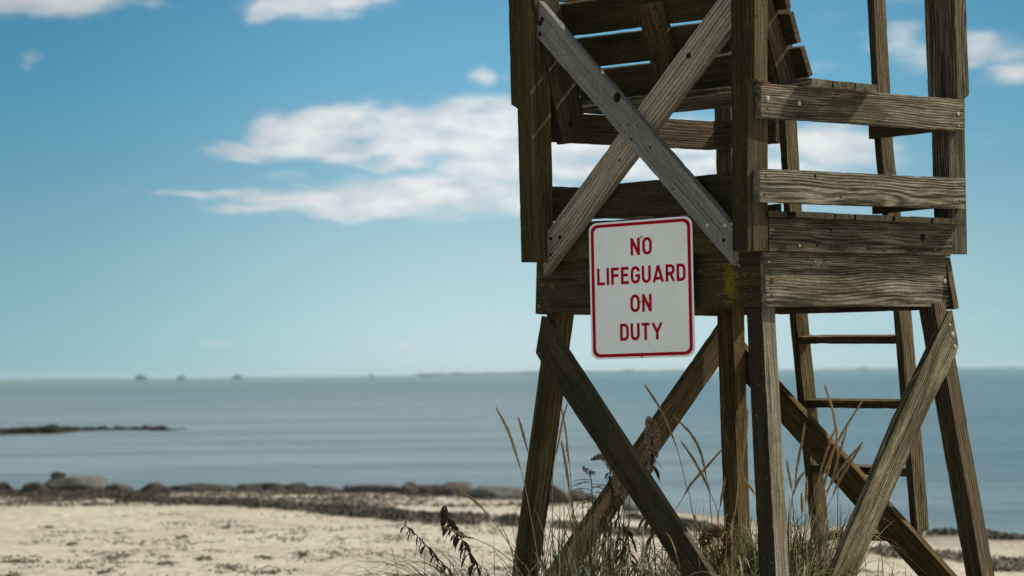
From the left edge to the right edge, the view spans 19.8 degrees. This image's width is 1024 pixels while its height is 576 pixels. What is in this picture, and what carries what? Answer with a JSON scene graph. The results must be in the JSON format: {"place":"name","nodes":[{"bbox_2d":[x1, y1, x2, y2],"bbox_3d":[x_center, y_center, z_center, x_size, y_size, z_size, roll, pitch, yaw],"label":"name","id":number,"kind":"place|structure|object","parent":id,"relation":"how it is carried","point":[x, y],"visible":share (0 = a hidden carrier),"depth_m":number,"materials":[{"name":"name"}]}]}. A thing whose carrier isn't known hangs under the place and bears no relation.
{"place":"outdoors","nodes":[
{"label":"outdoors","id":0,"kind":"place"},
{"bbox_2d":[0,368,1023,533],"bbox_3d":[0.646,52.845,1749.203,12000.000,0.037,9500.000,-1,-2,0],"label":"water","id":1,"kind":"structure","parent":0,"point":[340,432],"depth_m":107.91,"materials":[{"name":"blue liquid"}]},
{"bbox_2d":[0,424,186,434],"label":"rock jetty","id":2,"kind":"object","parent":1,"relation":"in","point":[52,429],"visible":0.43,"depth_m":118.62,"materials":[{"name":"black stone"}]},
{"bbox_2d":[134,375,147,379],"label":"fishing boat","id":3,"kind":"object","parent":1,"relation":"on","point":[140,377],"visible":0.93,"depth_m":2477.95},
{"bbox_2d":[176,376,187,379],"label":"fishing boat","id":4,"kind":"object","parent":1,"relation":"on","point":[180,378],"visible":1,"depth_m":2482.18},
{"bbox_2d":[232,375,243,378],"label":"fishing boat","id":5,"kind":"object","parent":1,"relation":"on","point":[237,377],"visible":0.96,"depth_m":2487.00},
{"bbox_2d":[417,374,433,376],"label":"fishing boat","id":6,"kind":"object","parent":1,"relation":"on","point":[424,375],"visible":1,"depth_m":2496.19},
{"bbox_2d":[0,490,1023,575],"bbox_3d":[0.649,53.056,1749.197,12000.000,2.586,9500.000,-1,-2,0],"label":"ground","id":7,"kind":"structure","parent":0,"point":[18,524],"depth_m":33.01,"materials":[{"name":"beige sand"}]},
{"bbox_2d":[0,482,14,490],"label":"rock","id":8,"kind":"object","parent":7,"relation":"on","point":[5,486],"visible":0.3,"depth_m":55.55,"materials":[{"name":"grey stone"}]},
{"bbox_2d":[18,481,48,492],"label":"rock","id":9,"kind":"object","parent":7,"relation":"on","point":[31,486],"visible":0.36,"depth_m":54.61,"materials":[{"name":"grey stone"}]},
{"bbox_2d":[42,475,111,490],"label":"rock","id":10,"kind":"object","parent":7,"relation":"on","point":[74,483],"visible":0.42,"depth_m":55.48,"materials":[{"name":"grey stone"}]},
{"bbox_2d":[51,471,65,476],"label":"rock","id":11,"kind":"object","parent":10,"relation":"on","point":[58,474],"visible":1,"depth_m":55.57,"materials":[{"name":"grey stone"}]},
{"bbox_2d":[106,483,133,490],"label":"rock","id":12,"kind":"object","parent":7,"relation":"on","point":[114,486],"visible":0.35,"depth_m":54.35,"materials":[{"name":"grey stone"}]},
{"bbox_2d":[140,483,168,493],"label":"rock","id":13,"kind":"object","parent":7,"relation":"on","point":[158,487],"visible":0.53,"depth_m":54.45,"materials":[{"name":"grey stone"}]},
{"bbox_2d":[182,486,196,490],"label":"rock","id":14,"kind":"object","parent":7,"relation":"on","point":[187,488],"visible":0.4,"depth_m":56.27,"materials":[{"name":"grey stone"}]},
{"bbox_2d":[168,483,234,490],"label":"rock","id":15,"kind":"object","parent":7,"relation":"on","point":[180,487],"visible":0.31,"depth_m":56.84,"materials":[{"name":"grey stone"}]},
{"bbox_2d":[215,488,239,490],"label":"rock","id":16,"kind":"object","parent":7,"relation":"on","point":[226,488],"visible":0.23,"depth_m":55.81,"materials":[{"name":"grey stone"}]},
{"bbox_2d":[233,482,283,490],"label":"rock","id":17,"kind":"object","parent":7,"relation":"on","point":[251,485],"visible":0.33,"depth_m":56.20,"materials":[{"name":"grey stone"}]},
{"bbox_2d":[261,483,280,490],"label":"rock","id":18,"kind":"object","parent":7,"relation":"on","point":[265,486],"visible":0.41,"depth_m":56.19,"materials":[{"name":"grey stone"}]},
{"bbox_2d":[266,486,286,490],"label":"rock","id":19,"kind":"object","parent":7,"relation":"on","point":[275,487],"visible":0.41,"depth_m":55.81,"materials":[{"name":"grey stone"}]},
{"bbox_2d":[284,482,309,489],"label":"rock","id":20,"kind":"object","parent":7,"relation":"on","point":[297,485],"visible":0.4,"depth_m":56.02,"materials":[{"name":"grey stone"}]},
{"bbox_2d":[303,486,339,490],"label":"rock","id":21,"kind":"object","parent":7,"relation":"on","point":[321,487],"visible":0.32,"depth_m":55.71,"materials":[{"name":"grey stone"}]},
{"bbox_2d":[340,485,399,493],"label":"rock","id":22,"kind":"object","parent":7,"relation":"on","point":[384,488],"visible":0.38,"depth_m":53.38,"materials":[{"name":"grey stone"}]},
{"bbox_2d":[396,481,417,494],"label":"rock","id":23,"kind":"object","parent":7,"relation":"on","point":[410,487],"visible":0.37,"depth_m":51.98,"materials":[{"name":"grey stone"}]},
{"bbox_2d":[400,518,452,575],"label":"goldenrod","id":24,"kind":"object","parent":7,"relation":"on","point":[433,555],"visible":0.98,"depth_m":12.37,"materials":[{"name":"black plant"}]},
{"bbox_2d":[417,484,440,493],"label":"rock","id":25,"kind":"object","parent":7,"relation":"on","point":[424,488],"visible":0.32,"depth_m":52.35,"materials":[{"name":"grey stone"}]},
{"bbox_2d":[433,481,471,495],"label":"rock","id":26,"kind":"object","parent":7,"relation":"on","point":[446,488],"visible":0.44,"depth_m":51.80,"materials":[{"name":"grey stone"}]},
{"bbox_2d":[440,505,481,575],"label":"goldenrod","id":27,"kind":"object","parent":7,"relation":"on","point":[444,517],"visible":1,"depth_m":12.42,"materials":[{"name":"black plant"}]},
{"bbox_2d":[443,526,518,575],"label":"seed stalk","id":28,"kind":"object","parent":7,"relation":"on","point":[458,533],"visible":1,"depth_m":12.37,"materials":[{"name":"plant"}]},
{"bbox_2d":[452,486,530,575],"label":"seed stalk","id":29,"kind":"object","parent":7,"relation":"on","point":[470,497],"visible":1,"depth_m":12.28,"materials":[{"name":"plant"}]},
{"bbox_2d":[463,487,522,498],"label":"rock","id":30,"kind":"object","parent":7,"relation":"on","point":[478,493],"visible":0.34,"depth_m":49.37,"materials":[{"name":"grey stone"}]},
{"bbox_2d":[0,488,1023,575],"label":"seaweed","id":31,"kind":"object","parent":7,"relation":"on","point":[393,513],"visible":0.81,"depth_m":39.68,"materials":[{"name":"brown plant"}]},
{"bbox_2d":[495,407,538,575],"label":"seed stalk","id":32,"kind":"object","parent":7,"relation":"on","point":[509,435],"visible":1,"depth_m":12.33,"materials":[{"name":"plant"}]},
{"bbox_2d":[517,416,527,450],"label":"seed stalk","id":33,"kind":"object","parent":7,"relation":"on","point":[522,431],"visible":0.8,"depth_m":13.58,"materials":[{"name":"plant"}]},
{"bbox_2d":[549,484,569,503],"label":"rock","id":34,"kind":"object","parent":7,"relation":"on","point":[557,494],"visible":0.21,"depth_m":47.03,"materials":[{"name":"grey stone"}]},
{"bbox_2d":[552,404,567,575],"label":"seed stalk","id":35,"kind":"object","parent":7,"relation":"on","point":[560,430],"visible":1,"depth_m":12.78,"materials":[{"name":"plant"}]},
{"bbox_2d":[560,441,574,574],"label":"seed stalk","id":36,"kind":"object","parent":7,"relation":"on","point":[565,464],"visible":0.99,"depth_m":12.98,"materials":[{"name":"plant"}]},
{"bbox_2d":[560,407,575,575],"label":"seed stalk","id":37,"kind":"object","parent":7,"relation":"on","point":[567,450],"visible":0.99,"depth_m":12.88,"materials":[{"name":"plant"}]},
{"bbox_2d":[567,491,584,501],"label":"rock","id":38,"kind":"object","parent":7,"relation":"on","point":[576,494],"visible":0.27,"depth_m":48.02,"materials":[{"name":"grey stone"}]},
{"bbox_2d":[572,490,585,501],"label":"rock","id":39,"kind":"object","parent":7,"relation":"on","point":[583,492],"visible":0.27,"depth_m":48.13,"materials":[{"name":"grey stone"}]},
{"bbox_2d":[572,466,608,561],"bbox_3d":[0.345,1.153,12.721,0.172,0.764,0.148,-1,-2,0],"label":"goldenrod","id":40,"kind":"object","parent":7,"relation":"on","point":[587,469],"visible":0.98,"depth_m":12.73,"materials":[{"name":"green plant"}]},
{"bbox_2d":[585,492,597,501],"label":"rock","id":41,"kind":"object","parent":7,"relation":"on","point":[588,495],"visible":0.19,"depth_m":49.25,"materials":[{"name":"grey stone"}]},
{"bbox_2d":[591,453,616,570],"bbox_3d":[0.409,1.143,12.921,0.117,0.834,0.064,-1,-2,0],"label":"goldenrod","id":42,"kind":"object","parent":7,"relation":"on","point":[599,456],"visible":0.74,"depth_m":12.93,"materials":[{"name":"brown plant"}]},
{"bbox_2d":[598,515,612,575],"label":"goldenrod","id":43,"kind":"object","parent":7,"relation":"on","point":[603,526],"visible":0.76,"depth_m":12.97,"materials":[{"name":"green plant"}]},
{"bbox_2d":[609,471,628,574],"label":"goldenrod","id":44,"kind":"object","parent":7,"relation":"on","point":[615,486],"visible":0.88,"depth_m":12.92,"materials":[{"name":"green plant"}]},
{"bbox_2d":[621,527,637,575],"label":"goldenrod","id":45,"kind":"object","parent":7,"relation":"on","point":[630,533],"visible":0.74,"depth_m":12.97,"materials":[{"name":"green plant"}]},
{"bbox_2d":[623,496,638,511],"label":"rock","id":46,"kind":"object","parent":7,"relation":"on","point":[633,508],"visible":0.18,"depth_m":44.94,"materials":[{"name":"grey stone"}]},
{"bbox_2d":[638,416,661,569],"bbox_3d":[0.623,1.070,13.223,0.097,0.991,0.118,-2,-2,42],"label":"goldenrod","id":47,"kind":"object","parent":7,"relation":"on","point":[651,448],"visible":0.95,"depth_m":13.23,"materials":[{"name":"brown plant"}]},
{"bbox_2d":[644,385,700,541],"bbox_3d":[0.721,0.989,13.076,0.256,1.132,0.016,-1,-2,0],"label":"seed stalk","id":48,"kind":"object","parent":7,"relation":"on","point":[661,411],"visible":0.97,"depth_m":13.08,"materials":[{"name":"plant"}]},
{"bbox_2d":[671,415,712,547],"bbox_3d":[0.801,1.050,12.975,0.180,0.985,0.015,-1,-2,0],"label":"seed stalk","id":49,"kind":"object","parent":7,"relation":"on","point":[695,441],"visible":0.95,"depth_m":12.98,"materials":[{"name":"plant"}]},
{"bbox_2d":[664,448,721,574],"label":"seed stalk","id":50,"kind":"object","parent":7,"relation":"on","point":[706,467],"visible":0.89,"depth_m":13.08,"materials":[{"name":"plant"}]},
{"bbox_2d":[693,515,695,541],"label":"seed stalk","id":51,"kind":"object","parent":7,"relation":"on","point":[694,520],"visible":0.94,"depth_m":13.07,"materials":[{"name":"plant"}]},
{"bbox_2d":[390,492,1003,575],"bbox_3d":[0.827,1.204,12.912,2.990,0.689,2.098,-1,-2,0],"label":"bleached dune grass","id":52,"kind":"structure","parent":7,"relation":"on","point":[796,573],"depth_m":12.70,"materials":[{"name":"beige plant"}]},
{"bbox_2d":[680,440,718,547],"bbox_3d":[0.827,1.096,12.873,0.176,0.868,0.015,-1,-2,0],"label":"seed stalk","id":53,"kind":"object","parent":7,"relation":"on","point":[697,466],"visible":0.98,"depth_m":12.88,"materials":[{"name":"plant"}]},
{"bbox_2d":[697,524,735,574],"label":"goldenrod","id":54,"kind":"object","parent":7,"relation":"on","point":[713,532],"visible":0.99,"depth_m":12.47,"materials":[{"name":"brown plant"}]},
{"bbox_2d":[718,477,725,523],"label":"seed stalk","id":55,"kind":"object","parent":7,"relation":"on","point":[722,492],"visible":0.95,"depth_m":13.07,"materials":[{"name":"plant"}]},
{"bbox_2d":[731,410,748,575],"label":"seed stalk","id":56,"kind":"object","parent":7,"relation":"on","point":[746,428],"visible":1,"depth_m":12.38,"materials":[{"name":"plant"}]},
{"bbox_2d":[744,478,754,494],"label":"seed stalk","id":57,"kind":"object","parent":7,"relation":"on","point":[749,486],"visible":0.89,"depth_m":12.48,"materials":[{"name":"plant"}]},
{"bbox_2d":[508,0,993,575],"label":"lifeguard tower","id":58,"kind":"structure","parent":7,"relation":"on","point":[758,262],"depth_m":12.97,"materials":[{"name":"brown wood"}]},
{"bbox_2d":[589,216,694,358],"bbox_3d":[0.559,0.004,12.734,0.006,0.601,0.608,1,-3,-45],"label":"beach sign","id":59,"kind":"object","parent":58,"relation":"attached to","point":[641,289],"visible":1,"depth_m":12.73,"materials":[{"name":"white metal"}]},
{"bbox_2d":[786,460,794,526],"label":"seed stalk","id":60,"kind":"object","parent":7,"relation":"on","point":[789,474],"visible":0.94,"depth_m":12.97,"materials":[{"name":"plant"}]},
{"bbox_2d":[787,471,805,542],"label":"seed stalk","id":61,"kind":"object","parent":7,"relation":"on","point":[799,479],"visible":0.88,"depth_m":13.06,"materials":[{"name":"plant"}]},
{"bbox_2d":[790,422,805,537],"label":"seed stalk","id":62,"kind":"object","parent":7,"relation":"on","point":[800,449],"visible":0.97,"depth_m":12.94,"materials":[{"name":"plant"}]},
{"bbox_2d":[799,491,803,542],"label":"seed stalk","id":63,"kind":"object","parent":7,"relation":"on","point":[802,503],"visible":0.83,"depth_m":13.08,"materials":[{"name":"plant"}]},
{"bbox_2d":[803,477,807,547],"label":"seed stalk","id":64,"kind":"object","parent":7,"relation":"on","point":[806,489],"visible":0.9,"depth_m":12.99,"materials":[{"name":"plant"}]},
{"bbox_2d":[802,427,834,544],"bbox_3d":[1.331,0.993,12.816,0.182,0.766,0.015,-1,-2,0],"label":"seed stalk","id":65,"kind":"object","parent":7,"relation":"on","point":[827,449],"visible":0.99,"depth_m":12.82,"materials":[{"name":"plant"}]},
{"bbox_2d":[812,454,833,530],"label":"seed stalk","id":66,"kind":"object","parent":7,"relation":"on","point":[826,476],"visible":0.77,"depth_m":13.03,"materials":[{"name":"plant"}]},
{"bbox_2d":[824,385,837,540],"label":"seed stalk","id":67,"kind":"object","parent":7,"relation":"on","point":[834,418],"visible":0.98,"depth_m":12.76,"materials":[{"name":"plant"}]},
{"bbox_2d":[815,429,846,540],"bbox_3d":[1.389,0.995,12.846,0.179,0.770,0.014,-1,-2,0],"label":"seed stalk","id":68,"kind":"object","parent":7,"relation":"on","point":[839,453],"visible":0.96,"depth_m":12.85,"materials":[{"name":"plant"}]},
{"bbox_2d":[804,398,863,551],"bbox_3d":[1.399,0.925,12.788,0.301,0.896,0.014,-1,-2,0],"label":"seed stalk","id":69,"kind":"object","parent":7,"relation":"on","point":[842,432],"visible":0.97,"depth_m":12.79,"materials":[{"name":"plant"}]},
{"bbox_2d":[810,442,862,542],"bbox_3d":[1.416,1.027,12.875,0.270,0.710,0.016,-1,-2,0],"label":"seed stalk","id":70,"kind":"object","parent":7,"relation":"on","point":[846,461],"visible":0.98,"depth_m":12.88,"materials":[{"name":"plant"}]},
{"bbox_2d":[822,447,860,536],"bbox_3d":[1.437,1.039,12.905,0.216,0.693,0.016,-1,-2,0],"label":"seed stalk","id":71,"kind":"object","parent":7,"relation":"on","point":[846,468],"visible":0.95,"depth_m":12.91,"materials":[{"name":"plant"}]},
{"bbox_2d":[0,367,1023,380],"bbox_3d":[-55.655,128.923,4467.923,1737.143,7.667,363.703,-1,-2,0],"label":"shore","id":72,"kind":"structure","parent":0,"point":[588,372],"depth_m":4310.69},
{"bbox_2d":[0,0,1023,379],"label":"sky","id":73,"kind":"structure","parent":0,"point":[189,188],"materials":[{"name":"blue"}]},
{"bbox_2d":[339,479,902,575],"bbox_3d":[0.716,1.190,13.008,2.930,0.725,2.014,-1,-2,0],"label":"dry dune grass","id":74,"kind":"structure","parent":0,"point":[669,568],"depth_m":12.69,"materials":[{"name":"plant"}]},
{"bbox_2d":[323,483,924,575],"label":"green dune grass","id":75,"kind":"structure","parent":0,"point":[737,562],"depth_m":12.70,"materials":[{"name":"green plant"}]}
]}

